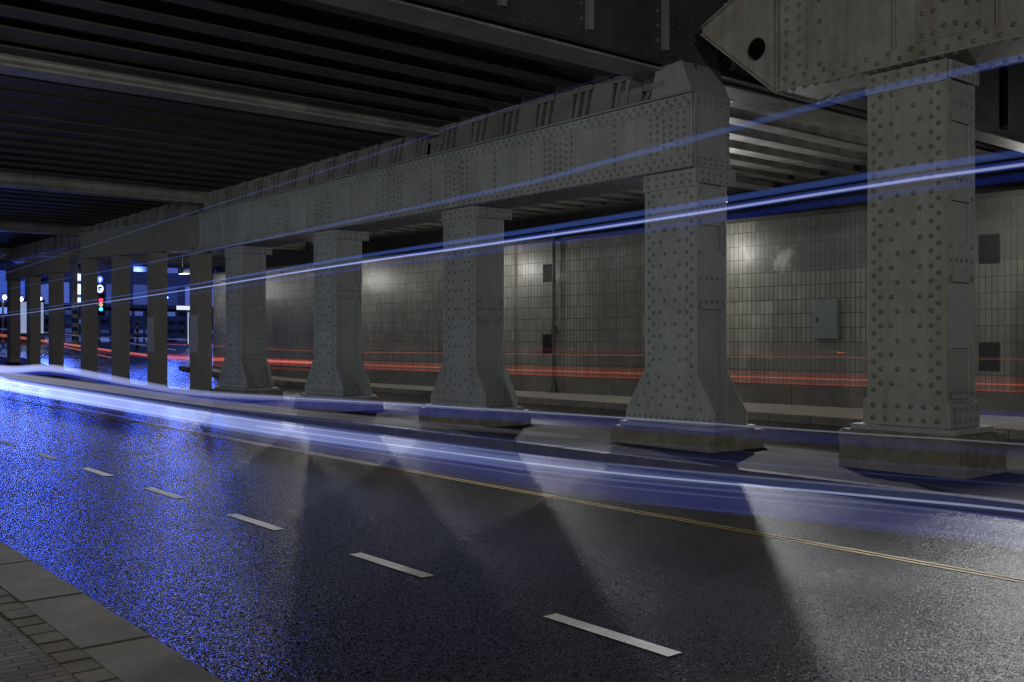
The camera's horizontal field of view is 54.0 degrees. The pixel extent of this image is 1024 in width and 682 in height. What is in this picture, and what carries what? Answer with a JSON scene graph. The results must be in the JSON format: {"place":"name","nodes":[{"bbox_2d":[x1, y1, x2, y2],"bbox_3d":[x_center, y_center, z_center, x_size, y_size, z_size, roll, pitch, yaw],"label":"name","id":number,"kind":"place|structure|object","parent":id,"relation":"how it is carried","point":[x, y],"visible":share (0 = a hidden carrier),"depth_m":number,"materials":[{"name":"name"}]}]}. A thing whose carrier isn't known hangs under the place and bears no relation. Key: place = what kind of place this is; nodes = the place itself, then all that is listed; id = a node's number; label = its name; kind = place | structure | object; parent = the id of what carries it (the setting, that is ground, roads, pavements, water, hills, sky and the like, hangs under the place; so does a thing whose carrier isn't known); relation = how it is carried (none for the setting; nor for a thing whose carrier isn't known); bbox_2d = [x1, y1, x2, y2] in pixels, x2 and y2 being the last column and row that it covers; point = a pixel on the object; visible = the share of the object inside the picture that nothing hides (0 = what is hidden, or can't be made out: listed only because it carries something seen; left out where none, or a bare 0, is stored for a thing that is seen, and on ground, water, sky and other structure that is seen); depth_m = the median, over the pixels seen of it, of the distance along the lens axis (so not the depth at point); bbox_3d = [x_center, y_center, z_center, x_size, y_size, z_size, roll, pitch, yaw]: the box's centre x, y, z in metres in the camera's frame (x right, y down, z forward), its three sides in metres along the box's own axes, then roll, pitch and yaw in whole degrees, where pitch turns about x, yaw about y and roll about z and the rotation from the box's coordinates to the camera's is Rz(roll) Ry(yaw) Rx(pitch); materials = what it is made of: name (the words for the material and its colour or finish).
{"place":"outdoors","nodes":[
{"label":"outdoors","id":0,"kind":"place"},
{"bbox_2d":[25,261,26,298],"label":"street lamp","id":1,"kind":"object","parent":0,"point":[26,288],"visible":0.04,"depth_m":75.94,"materials":[{"name":"metal"}]},
{"bbox_2d":[0,614,78,681],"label":"pavement","id":2,"kind":"structure","parent":0,"point":[24,658],"depth_m":4.96,"materials":[{"name":"brick"}]},
{"bbox_2d":[0,343,1023,681],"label":"road","id":3,"kind":"structure","parent":0,"point":[200,577],"depth_m":8.00,"materials":[{"name":"grey asphalt"}]},
{"bbox_2d":[1,293,6,347],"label":"street lamp","id":4,"kind":"object","parent":3,"relation":"on","point":[3,296],"visible":0.92,"depth_m":56.90,"materials":[{"name":"metal"}]},
{"bbox_2d":[0,260,27,342],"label":"corner building","id":5,"kind":"structure","parent":3,"relation":"on","point":[3,281],"depth_m":87.89,"materials":[{"name":"blue glass"}]},
{"bbox_2d":[20,295,23,346],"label":"street lamp","id":6,"kind":"object","parent":3,"relation":"on","point":[21,299],"visible":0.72,"depth_m":57.96,"materials":[{"name":"metal"}]},
{"bbox_2d":[20,299,44,343],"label":"kiosk","id":7,"kind":"object","parent":3,"relation":"on","point":[23,309],"visible":0.28,"depth_m":64.38,"materials":[{"name":"grey paint"}]},
{"bbox_2d":[0,349,146,367],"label":"crossing stripes","id":8,"kind":"object","parent":3,"relation":"on","point":[25,350],"visible":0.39,"depth_m":51.83,"materials":[{"name":"white paint"}]},
{"bbox_2d":[72,263,77,348],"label":"striped mast","id":9,"kind":"object","parent":3,"relation":"on","point":[74,305],"visible":0.94,"depth_m":58.04,"materials":[{"name":"black metal"}]},
{"bbox_2d":[78,268,80,347],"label":"sign mast","id":10,"kind":"object","parent":3,"relation":"on","point":[79,286],"visible":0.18,"depth_m":59.20,"materials":[{"name":"metal"}]},
{"bbox_2d":[98,267,104,347],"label":"traffic light","id":11,"kind":"object","parent":3,"relation":"on","point":[101,304],"visible":0.94,"depth_m":59.99,"materials":[{"name":"metal"}]},
{"bbox_2d":[0,541,222,681],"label":"kerb","id":12,"kind":"structure","parent":3,"relation":"on","point":[81,620],"depth_m":5.51,"materials":[{"name":"concrete"}]},
{"bbox_2d":[0,560,151,649],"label":"joints","id":13,"kind":"object","parent":12,"relation":"on","point":[108,643],"visible":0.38,"depth_m":5.34,"materials":[{"name":"concrete"}]},
{"bbox_2d":[41,263,224,342],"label":"brick building","id":14,"kind":"structure","parent":3,"relation":"on","point":[178,288],"depth_m":91.22,"materials":[{"name":"brick"}]},
{"bbox_2d":[136,323,138,346],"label":"striped bollard","id":15,"kind":"object","parent":3,"relation":"on","point":[137,334],"visible":1,"depth_m":61.39,"materials":[{"name":"black metal"}]},
{"bbox_2d":[98,329,212,337],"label":"railing","id":16,"kind":"object","parent":3,"relation":"on","point":[167,329],"visible":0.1,"depth_m":66.78,"materials":[{"name":"metal"}]},
{"bbox_2d":[176,306,189,346],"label":"direction sign","id":17,"kind":"object","parent":3,"relation":"on","point":[187,308],"visible":0.94,"depth_m":63.40,"materials":[{"name":"metal"}]},
{"bbox_2d":[0,441,681,655],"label":"lane dashes","id":18,"kind":"object","parent":3,"relation":"on","point":[659,649],"visible":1,"depth_m":7.23,"materials":[{"name":"white paint"}]},
{"bbox_2d":[0,357,1023,501],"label":"median","id":19,"kind":"object","parent":3,"relation":"on","point":[1008,484],"visible":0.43,"depth_m":15.09,"materials":[{"name":"concrete"}]},
{"bbox_2d":[6,280,20,361],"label":"plain post","id":20,"kind":"object","parent":19,"relation":"on","point":[13,321],"visible":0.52,"depth_m":45.86,"materials":[{"name":"concrete"}]},
{"bbox_2d":[26,277,41,367],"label":"plain post","id":21,"kind":"object","parent":19,"relation":"on","point":[33,322],"visible":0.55,"depth_m":43.23,"materials":[{"name":"concrete"}]},
{"bbox_2d":[5,256,70,280],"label":"lintel beam","id":22,"kind":"structure","parent":21,"relation":"on","point":[43,267],"depth_m":42.17,"materials":[{"name":"metal"}]},
{"bbox_2d":[48,273,64,374],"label":"plain post","id":23,"kind":"object","parent":19,"relation":"on","point":[56,323],"visible":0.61,"depth_m":40.62,"materials":[{"name":"concrete"}]},
{"bbox_2d":[80,259,98,381],"bbox_3d":[-15.804,-0.669,37.537,0.480,4.769,0.670,0,0,-40],"label":"plain post","id":24,"kind":"object","parent":19,"relation":"on","point":[89,320],"visible":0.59,"depth_m":37.31,"materials":[{"name":"concrete"}]},
{"bbox_2d":[110,256,130,386],"bbox_3d":[-13.576,-0.576,34.838,0.480,4.711,0.670,0,0,-40],"label":"plain post","id":25,"kind":"object","parent":19,"relation":"on","point":[120,321],"visible":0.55,"depth_m":34.62,"materials":[{"name":"metal"}]},
{"bbox_2d":[146,252,168,390],"bbox_3d":[-11.348,-0.512,32.138,0.480,4.594,0.670,0,0,-40],"label":"plain post","id":26,"kind":"object","parent":19,"relation":"on","point":[156,321],"visible":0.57,"depth_m":31.91,"materials":[{"name":"metal"}]},
{"bbox_2d":[79,215,199,258],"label":"lintel beam","id":27,"kind":"structure","parent":26,"relation":"on","point":[178,235],"depth_m":32.46,"materials":[{"name":"grey paint"},{"name":"steel"}]},
{"bbox_2d":[189,248,211,395],"bbox_3d":[-9.120,-0.451,29.439,0.480,4.471,0.670,0,0,-40],"label":"plain post","id":28,"kind":"object","parent":19,"relation":"on","point":[200,323],"visible":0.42,"depth_m":29.21,"materials":[{"name":"metal"}]},
{"bbox_2d":[209,245,282,401],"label":"riveted column","id":29,"kind":"structure","parent":19,"relation":"on","point":[245,374],"depth_m":27.05,"materials":[{"name":"metal"}]},
{"bbox_2d":[294,229,382,411],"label":"riveted column","id":30,"kind":"structure","parent":19,"relation":"on","point":[337,380],"depth_m":23.20,"materials":[{"name":"metal"}]},
{"bbox_2d":[418,205,530,427],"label":"riveted column","id":31,"kind":"structure","parent":19,"relation":"on","point":[473,387],"depth_m":19.17,"materials":[{"name":"metal"}]},
{"bbox_2d":[197,89,733,253],"bbox_3d":[-2.815,-3.120,22.067,1.010,1.170,18.338,0,0,-40],"label":"riveted girder","id":32,"kind":"object","parent":31,"relation":"on","point":[623,148],"visible":0.97,"depth_m":18.17,"materials":[{"name":"grey metal"}]},
{"bbox_2d":[0,0,1007,269],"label":"bridge deck","id":33,"kind":"structure","parent":32,"relation":"on","point":[120,112],"depth_m":17.87,"materials":[{"name":"metal"}]},
{"bbox_2d":[178,252,189,273],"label":"hanging lamp","id":34,"kind":"object","parent":33,"relation":"hanging from","point":[182,271],"visible":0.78,"depth_m":45.29,"materials":[{"name":"metal"}]},
{"bbox_2d":[650,0,728,98],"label":"bearing block","id":35,"kind":"structure","parent":32,"relation":"on","point":[689,44],"depth_m":15.16,"materials":[{"name":"metal"}]},
{"bbox_2d":[414,0,1018,154],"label":"plate girder","id":36,"kind":"object","parent":35,"relation":"on","point":[638,29],"visible":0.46,"depth_m":14.42,"materials":[{"name":"metal"}]},
{"bbox_2d":[611,167,764,452],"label":"riveted column","id":37,"kind":"structure","parent":19,"relation":"on","point":[685,395],"depth_m":15.06,"materials":[{"name":"metal"}]},
{"bbox_2d":[838,58,1006,478],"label":"riveted column","id":38,"kind":"structure","parent":19,"relation":"on","point":[921,409],"depth_m":12.14,"materials":[{"name":"metal"}]},
{"bbox_2d":[700,0,1023,103],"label":"riveted girder","id":39,"kind":"object","parent":38,"relation":"on","point":[816,51],"visible":0.96,"depth_m":12.74,"materials":[{"name":"grey metal"}]},
{"bbox_2d":[0,370,1023,516],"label":"median kerb","id":40,"kind":"structure","parent":3,"relation":"on","point":[979,503],"depth_m":13.37,"materials":[{"name":"concrete"}]},
{"bbox_2d":[15,375,963,507],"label":"joints","id":41,"kind":"object","parent":40,"relation":"on","point":[523,441],"visible":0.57,"depth_m":14.83,"materials":[{"name":"concrete"}]},
{"bbox_2d":[0,397,1023,579],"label":"yellow line","id":42,"kind":"object","parent":3,"relation":"on","point":[617,507],"visible":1,"depth_m":9.82,"materials":[{"name":"paint"}]},
{"bbox_2d":[2,398,1023,582],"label":"yellow line","id":43,"kind":"object","parent":3,"relation":"on","point":[616,508],"visible":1,"depth_m":9.71,"materials":[{"name":"paint"}]},
{"bbox_2d":[179,366,1023,439],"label":"kerb","id":44,"kind":"structure","parent":3,"relation":"on","point":[846,422],"depth_m":24.85,"materials":[{"name":"concrete"}]},
{"bbox_2d":[215,372,1009,437],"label":"joints","id":45,"kind":"object","parent":44,"relation":"on","point":[603,408],"visible":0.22,"depth_m":21.37,"materials":[{"name":"concrete"}]},
{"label":"kerb bed","id":46,"kind":"structure","parent":3,"relation":"on","visible":0},
{"bbox_2d":[0,588,118,681],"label":"joints","id":47,"kind":"object","parent":46,"relation":"on","point":[69,661],"visible":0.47,"depth_m":5.25,"materials":[{"name":"concrete"}]},
{"bbox_2d":[0,589,121,681],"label":"kerb setts","id":48,"kind":"structure","parent":46,"relation":"on","point":[91,675],"depth_m":5.25,"materials":[{"name":"stone"}]},
{"bbox_2d":[185,365,1023,429],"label":"pavement","id":49,"kind":"structure","parent":0,"point":[1007,422],"depth_m":23.41,"materials":[{"name":"grey concrete"}]},
{"bbox_2d":[212,150,1023,416],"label":"tiled wall","id":50,"kind":"structure","parent":49,"relation":"on","point":[796,246],"depth_m":27.90,"materials":[{"name":"tile"}]},
{"bbox_2d":[549,229,557,392],"bbox_3d":[1.250,-0.900,30.109,0.254,4.900,0.260,0,0,-43],"label":"drainpipe","id":51,"kind":"object","parent":50,"relation":"attached to","point":[553,388],"visible":1,"depth_m":30.07,"materials":[{"name":"grey metal"}]},
{"bbox_2d":[814,299,839,338],"bbox_3d":[7.412,-0.505,23.660,0.168,0.930,0.620,0,0,-43],"label":"wall cabinet","id":52,"kind":"object","parent":50,"relation":"attached to","point":[826,319],"depth_m":23.57,"materials":[{"name":"grey metal"}]},
{"bbox_2d":[814,300,836,337],"bbox_3d":[7.368,-0.505,23.619,0.011,0.890,0.580,0,0,-43],"label":"door","id":53,"kind":"structure","parent":52,"relation":"in","point":[825,312],"depth_m":23.61,"materials":[{"name":"grey paint"}]},
{"bbox_2d":[832,61,1023,152],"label":"bridge deck","id":54,"kind":"structure","parent":50,"relation":"on","point":[999,106],"depth_m":16.72,"materials":[{"name":"metal"}]}
]}

